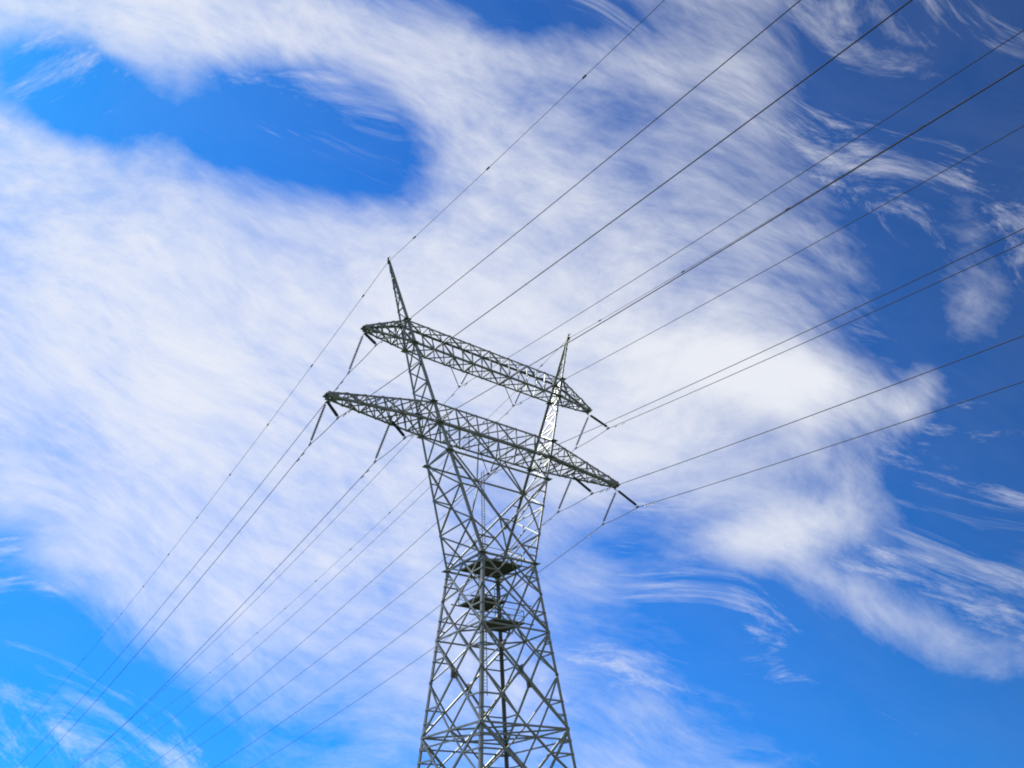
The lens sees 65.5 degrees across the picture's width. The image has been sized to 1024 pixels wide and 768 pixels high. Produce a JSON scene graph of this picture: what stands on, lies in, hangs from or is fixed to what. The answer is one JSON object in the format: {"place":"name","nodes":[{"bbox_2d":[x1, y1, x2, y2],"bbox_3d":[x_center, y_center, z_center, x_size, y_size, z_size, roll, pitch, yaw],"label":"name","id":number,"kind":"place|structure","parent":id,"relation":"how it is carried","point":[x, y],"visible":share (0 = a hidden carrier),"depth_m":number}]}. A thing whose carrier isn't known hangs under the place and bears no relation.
{"place":"outdoors","nodes":[
{"label":"outdoors","id":0,"kind":"place"},
{"bbox_2d":[0,0,1023,767],"label":"sky","id":1,"kind":"structure","parent":0,"point":[197,196]},
{"label":"ground","id":2,"kind":"structure","parent":0,"visible":0},
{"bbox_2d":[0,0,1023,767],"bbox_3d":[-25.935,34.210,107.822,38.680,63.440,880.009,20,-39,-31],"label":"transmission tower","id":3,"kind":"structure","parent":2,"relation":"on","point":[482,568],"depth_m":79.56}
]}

